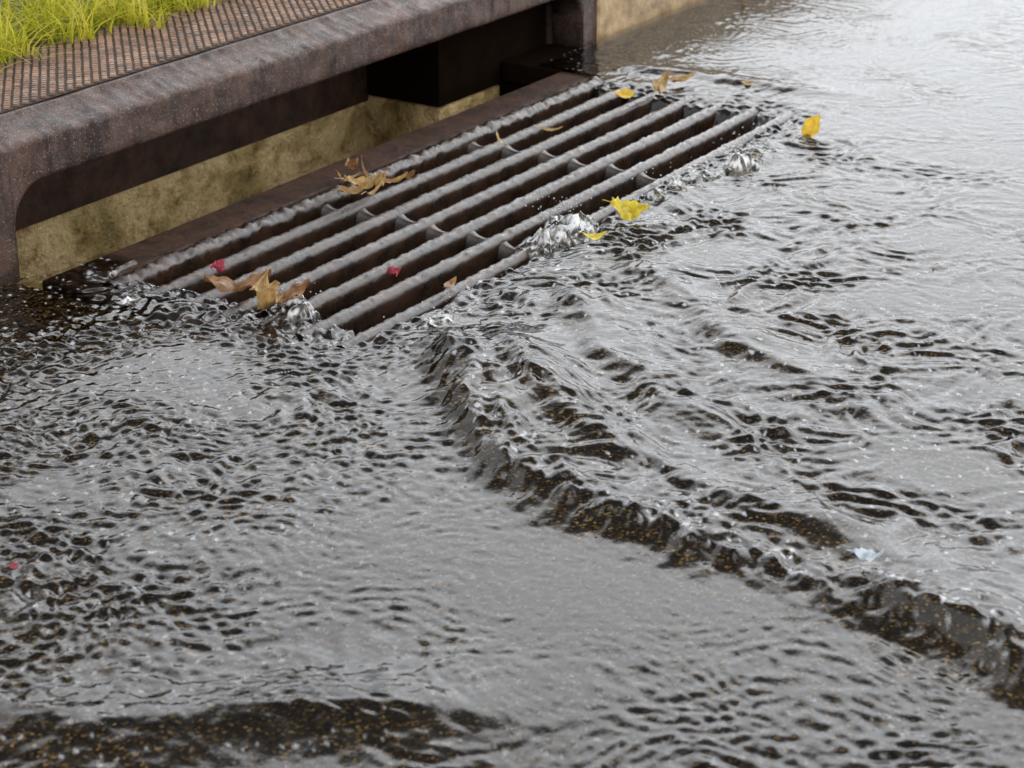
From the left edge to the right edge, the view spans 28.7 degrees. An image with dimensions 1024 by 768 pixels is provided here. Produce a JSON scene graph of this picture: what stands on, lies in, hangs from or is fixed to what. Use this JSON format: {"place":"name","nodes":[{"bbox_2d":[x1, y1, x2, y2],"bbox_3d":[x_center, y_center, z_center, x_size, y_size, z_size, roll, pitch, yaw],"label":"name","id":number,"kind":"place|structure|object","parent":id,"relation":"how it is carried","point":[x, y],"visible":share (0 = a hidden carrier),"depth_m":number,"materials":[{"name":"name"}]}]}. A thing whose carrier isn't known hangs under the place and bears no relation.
{"place":"outdoors","nodes":[
{"label":"outdoors","id":0,"kind":"place"},
{"bbox_2d":[0,0,237,71],"bbox_3d":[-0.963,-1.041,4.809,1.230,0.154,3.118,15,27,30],"label":"grass","id":1,"kind":"structure","parent":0,"point":[32,25],"depth_m":4.35,"materials":[{"name":"green plant"}]},
{"bbox_2d":[0,0,1023,767],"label":"road","id":2,"kind":"structure","parent":0,"point":[548,618],"depth_m":2.96,"materials":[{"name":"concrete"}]},
{"bbox_2d":[42,72,818,371],"bbox_3d":[-0.070,-0.388,4.257,0.713,0.110,1.850,15,27,30],"label":"storm drain grate","id":3,"kind":"object","parent":2,"relation":"on","point":[459,209],"visible":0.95,"depth_m":4.07,"materials":[{"name":"metal"}]},
{"bbox_2d":[210,259,225,272],"bbox_3d":[-0.544,-0.219,3.716,0.032,0.020,0.034,-17,29,-34],"label":"flower petal","id":4,"kind":"object","parent":3,"relation":"on","point":[219,265],"visible":1,"depth_m":3.72,"materials":[{"name":"red plant"}]},
{"bbox_2d":[252,279,309,303],"bbox_3d":[-0.410,-0.160,3.539,0.110,0.046,0.037,-12,43,-26],"label":"fallen leaf","id":5,"kind":"object","parent":3,"relation":"on","point":[295,289],"visible":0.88,"depth_m":3.55,"materials":[{"name":"brown plant"}]},
{"bbox_2d":[336,155,415,194],"bbox_3d":[-0.320,-0.433,4.147,0.199,0.047,0.204,15,27,30],"label":"leaf litter clump","id":6,"kind":"object","parent":3,"relation":"on","point":[361,183],"visible":1,"depth_m":4.13,"materials":[{"name":"brown plant"}]},
{"bbox_2d":[387,266,400,276],"bbox_3d":[-0.220,-0.210,3.704,0.025,0.022,0.025,6,24,13],"label":"flower petal","id":7,"kind":"object","parent":3,"relation":"on","point":[391,270],"visible":1,"depth_m":3.70,"materials":[{"name":"red plant"}]},
{"bbox_2d":[444,276,456,287],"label":"fallen leaf","id":8,"kind":"object","parent":3,"relation":"on","point":[450,283],"visible":0.99,"depth_m":3.64,"materials":[{"name":"brown plant"}]},
{"bbox_2d":[496,130,507,144],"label":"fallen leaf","id":9,"kind":"object","parent":3,"relation":"on","point":[499,139],"visible":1,"depth_m":4.45,"materials":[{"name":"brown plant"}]},
{"bbox_2d":[536,126,562,130],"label":"fallen leaf","id":10,"kind":"object","parent":3,"relation":"on","point":[548,129],"visible":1,"depth_m":4.55,"materials":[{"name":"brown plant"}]},
{"bbox_2d":[615,88,634,97],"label":"fallen leaf","id":11,"kind":"object","parent":3,"relation":"on","point":[625,93],"visible":1,"depth_m":4.82,"materials":[{"name":"yellow plant"}]},
{"bbox_2d":[0,0,1023,760],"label":"rainwater","id":12,"kind":"object","parent":2,"relation":"on","point":[226,304],"visible":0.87,"depth_m":3.53,"materials":[{"name":"clear liquid"}]},
{"bbox_2d":[9,562,16,568],"bbox_3d":[-0.665,0.243,2.668,0.011,0.005,0.012,-4,24,-10],"label":"flower petal","id":13,"kind":"object","parent":12,"relation":"on","point":[13,565],"visible":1,"depth_m":2.67,"materials":[{"name":"plant"}]},
{"bbox_2d":[194,268,270,291],"bbox_3d":[-0.506,-0.185,3.592,0.146,0.047,0.038,-6,24,-14],"label":"fallen leaf","id":14,"kind":"object","parent":12,"relation":"on","point":[223,284],"visible":0.93,"depth_m":3.59,"materials":[{"name":"brown plant"}]},
{"bbox_2d":[249,271,282,309],"bbox_3d":[-0.432,-0.160,3.515,0.050,0.065,0.104,-11,26,-24],"label":"fallen leaf","id":15,"kind":"object","parent":12,"relation":"on","point":[267,298],"visible":1,"depth_m":3.50,"materials":[{"name":"yellow plant"}]},
{"bbox_2d":[107,124,773,340],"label":"splashing water","id":16,"kind":"structure","parent":12,"relation":"on","point":[565,225],"depth_m":3.92,"materials":[{"name":"liquid"}]},
{"bbox_2d":[88,93,1022,724],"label":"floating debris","id":17,"kind":"object","parent":12,"relation":"on","point":[434,583],"visible":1,"depth_m":3.05,"materials":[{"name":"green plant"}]},
{"bbox_2d":[579,231,606,239],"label":"fallen leaf","id":18,"kind":"object","parent":12,"relation":"on","point":[595,236],"visible":1,"depth_m":3.86,"materials":[{"name":"yellow plant"}]},
{"bbox_2d":[602,196,649,220],"bbox_3d":[0.227,-0.349,3.975,0.081,0.043,0.058,-20,30,-38],"label":"fallen leaf","id":19,"kind":"object","parent":12,"relation":"on","point":[628,210],"visible":1,"depth_m":3.99,"materials":[{"name":"yellow plant"}]},
{"bbox_2d":[652,69,669,93],"bbox_3d":[0.357,-0.722,4.841,0.034,0.042,0.207,4,24,10],"label":"fallen leaf","id":20,"kind":"object","parent":12,"relation":"on","point":[660,85],"visible":1,"depth_m":4.89,"materials":[{"name":"brown plant"}]},
{"bbox_2d":[669,71,694,82],"bbox_3d":[0.410,-0.759,4.951,0.098,0.025,0.024,-14,27,-29],"label":"fallen leaf","id":21,"kind":"object","parent":12,"relation":"on","point":[679,78],"visible":1,"depth_m":4.96,"materials":[{"name":"brown plant"}]},
{"bbox_2d":[739,80,755,84],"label":"fallen leaf","id":22,"kind":"object","parent":12,"relation":"on","point":[747,82],"visible":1,"depth_m":4.95,"materials":[{"name":"brown plant"}]},
{"bbox_2d":[800,115,820,140],"bbox_3d":[0.680,-0.581,4.551,0.015,0.073,0.049,14,26,-49],"label":"fallen leaf","id":23,"kind":"object","parent":12,"relation":"on","point":[810,126],"visible":1,"depth_m":4.55,"materials":[{"name":"yellow plant"}]},
{"bbox_2d":[847,547,884,562],"bbox_3d":[0.465,0.223,2.632,0.051,0.020,0.019,-7,24,-15],"label":"plastic wrapper","id":24,"kind":"object","parent":12,"relation":"on","point":[868,555],"visible":1,"depth_m":2.63,"materials":[{"name":"white plastic"}]},
{"bbox_2d":[596,0,715,46],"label":"stone kerb","id":25,"kind":"structure","parent":2,"relation":"on","point":[617,19],"depth_m":5.54,"materials":[{"name":"stone"}]},
{"label":"ground","id":26,"kind":"structure","parent":0,"visible":0},
{"bbox_2d":[16,3,545,289],"bbox_3d":[-0.237,0.003,4.600,1.410,1.540,2.175,15,27,30],"label":"catch basin","id":27,"kind":"object","parent":26,"relation":"on","point":[412,90],"visible":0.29,"depth_m":4.98,"materials":[{"name":"concrete"}]},
{"bbox_2d":[0,0,606,284],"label":"curb inlet hood","id":28,"kind":"object","parent":27,"relation":"on","point":[85,121],"visible":0.98,"depth_m":4.32,"materials":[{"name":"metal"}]}
]}

